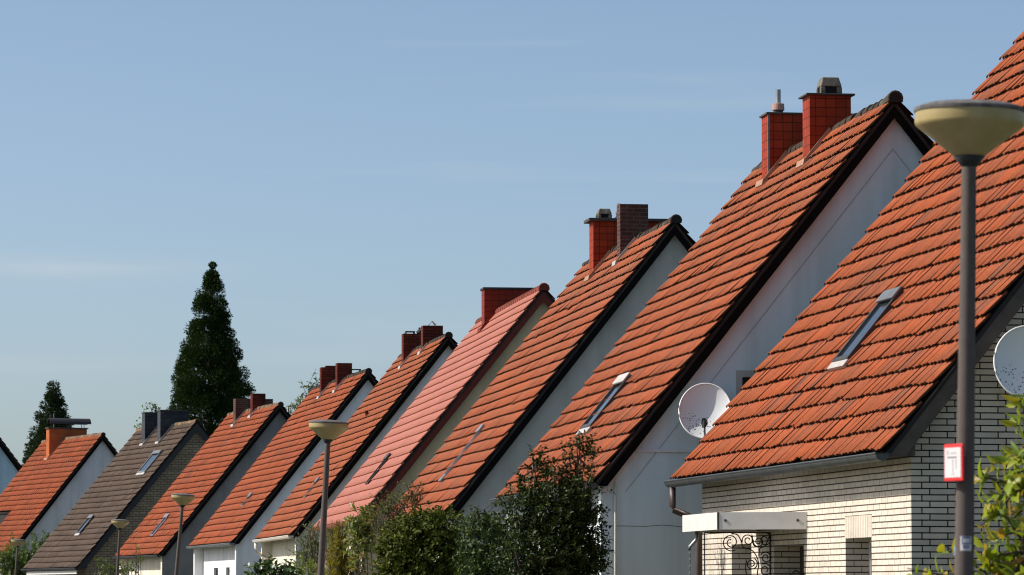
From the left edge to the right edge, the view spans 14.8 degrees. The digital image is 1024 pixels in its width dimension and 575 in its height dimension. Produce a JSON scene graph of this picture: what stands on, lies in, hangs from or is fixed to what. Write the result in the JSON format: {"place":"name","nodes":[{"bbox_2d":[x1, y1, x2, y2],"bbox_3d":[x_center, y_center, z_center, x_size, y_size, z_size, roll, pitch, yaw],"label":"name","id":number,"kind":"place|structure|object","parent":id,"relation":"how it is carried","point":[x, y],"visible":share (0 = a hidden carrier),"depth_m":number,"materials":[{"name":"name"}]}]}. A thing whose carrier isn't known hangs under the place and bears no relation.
{"place":"outdoors","nodes":[
{"label":"outdoors","id":0,"kind":"place"},
{"bbox_2d":[0,418,117,572],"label":"house","id":1,"kind":"structure","parent":0,"point":[55,477],"depth_m":156.69,"materials":[{"name":"orange tile"}]},
{"bbox_2d":[20,410,209,574],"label":"house","id":2,"kind":"structure","parent":0,"point":[144,469],"depth_m":143.60,"materials":[{"name":"tile"}]},
{"bbox_2d":[112,393,290,574],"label":"house","id":3,"kind":"structure","parent":0,"point":[223,460],"depth_m":127.92,"materials":[{"name":"orange tile"}]},
{"bbox_2d":[186,363,377,574],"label":"house","id":4,"kind":"structure","parent":0,"point":[221,543],"depth_m":114.44,"materials":[{"name":"orange tile"}]},
{"bbox_2d":[252,321,457,574],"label":"house","id":5,"kind":"structure","parent":0,"point":[411,372],"depth_m":98.54,"materials":[{"name":"orange tile"}]},
{"bbox_2d":[310,283,554,574],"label":"house","id":6,"kind":"structure","parent":0,"point":[446,399],"depth_m":83.74,"materials":[{"name":"red tile"}]},
{"bbox_2d":[0,0,1023,464],"label":"sky","id":7,"kind":"structure","parent":0,"point":[354,175],"materials":[{"name":"blue"}]},
{"bbox_2d":[490,77,934,574],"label":"house","id":8,"kind":"structure","parent":0,"point":[783,234],"depth_m":49.89,"materials":[{"name":"orange tile"}]},
{"bbox_2d":[678,383,729,438],"bbox_3d":[2.360,1.534,48.929,0.591,0.713,0.682,-4,-6,39],"label":"satellite dish","id":9,"kind":"object","parent":8,"relation":"attached to","point":[702,408],"visible":0.87,"depth_m":49.04,"materials":[{"name":"white paint"}]},
{"bbox_2d":[742,377,750,389],"bbox_3d":[3.376,1.561,49.628,1.060,0.850,0.050,1,-4,-8],"label":"window","id":10,"kind":"structure","parent":8,"relation":"in","point":[744,379],"depth_m":49.58,"materials":[{"name":"black glass"}]},
{"bbox_2d":[663,31,1023,574],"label":"house","id":11,"kind":"structure","parent":0,"point":[825,439],"depth_m":42.75,"materials":[{"name":"orange tile"}]},
{"bbox_2d":[800,546,803,574],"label":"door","id":12,"kind":"structure","parent":11,"relation":"in","point":[801,547],"depth_m":44.42,"materials":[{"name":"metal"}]},
{"bbox_2d":[869,538,871,574],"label":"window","id":13,"kind":"structure","parent":11,"relation":"in","point":[870,539],"depth_m":41.29,"materials":[{"name":"white glass"}]},
{"bbox_2d":[993,325,1023,397],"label":"satellite dish","id":14,"kind":"object","parent":11,"relation":"attached to","point":[1008,361],"visible":0.94,"depth_m":38.74,"materials":[{"name":"white paint"}]},
{"label":"ground","id":15,"kind":"structure","parent":0,"visible":0},
{"bbox_2d":[0,437,21,494],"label":"house","id":16,"kind":"structure","parent":15,"relation":"on","point":[10,466],"depth_m":171.37,"materials":[{"name":"paint"}]},
{"bbox_2d":[0,530,49,574],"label":"garden shrub","id":17,"kind":"object","parent":15,"relation":"on","point":[8,568],"visible":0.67,"depth_m":151.95,"materials":[{"name":"green plant"}]},
{"bbox_2d":[21,379,71,466],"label":"spruce tree","id":18,"kind":"object","parent":15,"relation":"on","point":[53,395],"visible":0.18,"depth_m":214.82,"materials":[{"name":"green plant"}]},
{"bbox_2d":[134,402,160,428],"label":"tree","id":19,"kind":"object","parent":15,"relation":"on","point":[153,407],"visible":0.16,"depth_m":185.01,"materials":[{"name":"green plant"}]},
{"bbox_2d":[166,261,255,435],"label":"sequoia tree","id":20,"kind":"object","parent":15,"relation":"on","point":[212,349],"visible":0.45,"depth_m":254.30,"materials":[{"name":"green plant"}]},
{"bbox_2d":[243,551,302,574],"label":"garden shrub","id":21,"kind":"object","parent":15,"relation":"on","point":[270,569],"visible":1,"depth_m":78.72,"materials":[{"name":"green plant"}]},
{"bbox_2d":[286,372,319,412],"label":"birch tree","id":22,"kind":"object","parent":15,"relation":"on","point":[298,400],"visible":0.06,"depth_m":160.19,"materials":[{"name":"green plant"}]},
{"bbox_2d":[285,520,333,574],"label":"garden shrub","id":23,"kind":"object","parent":15,"relation":"on","point":[309,549],"visible":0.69,"depth_m":85.71,"materials":[{"name":"green plant"}]},
{"bbox_2d":[291,552,327,574],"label":"garden shrub","id":24,"kind":"object","parent":15,"relation":"on","point":[311,565],"visible":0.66,"depth_m":81.78,"materials":[{"name":"green plant"}]},
{"bbox_2d":[325,520,361,574],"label":"golden yew","id":25,"kind":"object","parent":15,"relation":"on","point":[338,563],"visible":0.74,"depth_m":76.19,"materials":[{"name":"green plant"}]},
{"bbox_2d":[342,502,383,574],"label":"climbing vine","id":26,"kind":"object","parent":15,"relation":"on","point":[363,530],"visible":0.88,"depth_m":72.74,"materials":[{"name":"green plant"}]},
{"bbox_2d":[356,474,427,574],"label":"garden shrub","id":27,"kind":"object","parent":15,"relation":"on","point":[390,509],"visible":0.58,"depth_m":69.83,"materials":[{"name":"green plant"}]},
{"bbox_2d":[370,500,472,574],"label":"garden shrub","id":28,"kind":"object","parent":15,"relation":"on","point":[415,549],"visible":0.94,"depth_m":61.52,"materials":[{"name":"green plant"}]},
{"bbox_2d":[447,502,513,574],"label":"holly bush","id":29,"kind":"object","parent":15,"relation":"on","point":[485,530],"visible":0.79,"depth_m":54.69,"materials":[{"name":"green plant"}]},
{"bbox_2d":[379,204,695,574],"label":"house","id":30,"kind":"structure","parent":15,"relation":"on","point":[637,255],"depth_m":66.62,"materials":[{"name":"orange tile"}]},
{"bbox_2d":[482,429,614,574],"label":"holly bush","id":31,"kind":"object","parent":15,"relation":"on","point":[572,544],"visible":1,"depth_m":46.98,"materials":[{"name":"green plant"}]},
{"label":"pavement","id":32,"kind":"structure","parent":0,"visible":0},
{"bbox_2d":[11,539,24,574],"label":"street lamp","id":33,"kind":"object","parent":32,"relation":"on","point":[17,543],"visible":1,"depth_m":139.61,"materials":[{"name":"grey metal"}]},
{"bbox_2d":[94,545,145,574],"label":"young tree","id":34,"kind":"object","parent":32,"relation":"on","point":[127,569],"visible":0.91,"depth_m":116.70,"materials":[{"name":"green plant"}]},
{"bbox_2d":[111,519,128,574],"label":"street lamp","id":35,"kind":"object","parent":32,"relation":"on","point":[119,524],"visible":1,"depth_m":110.70,"materials":[{"name":"grey metal"}]},
{"bbox_2d":[171,493,194,574],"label":"street lamp","id":36,"kind":"object","parent":32,"relation":"on","point":[182,500],"visible":1,"depth_m":83.08,"materials":[{"name":"grey metal"}]},
{"bbox_2d":[309,419,348,574],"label":"street lamp","id":37,"kind":"object","parent":32,"relation":"on","point":[327,432],"visible":1,"depth_m":49.88,"materials":[{"name":"grey metal"}]},
{"bbox_2d":[907,393,1023,574],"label":"foreground bush","id":38,"kind":"object","parent":32,"relation":"on","point":[1012,483],"visible":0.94,"depth_m":21.90,"materials":[{"name":"green plant"}]},
{"bbox_2d":[913,99,1023,574],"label":"street lamp","id":39,"kind":"object","parent":32,"relation":"on","point":[969,135],"visible":1,"depth_m":18.02,"materials":[{"name":"grey metal"}]},
{"bbox_2d":[944,443,963,481],"bbox_3d":[2.015,0.798,17.964,0.016,0.170,0.150,2,-5,-28],"label":"sign plate","id":40,"kind":"object","parent":39,"relation":"attached to","point":[953,462],"visible":1,"depth_m":17.95,"materials":[{"name":"red paint"}]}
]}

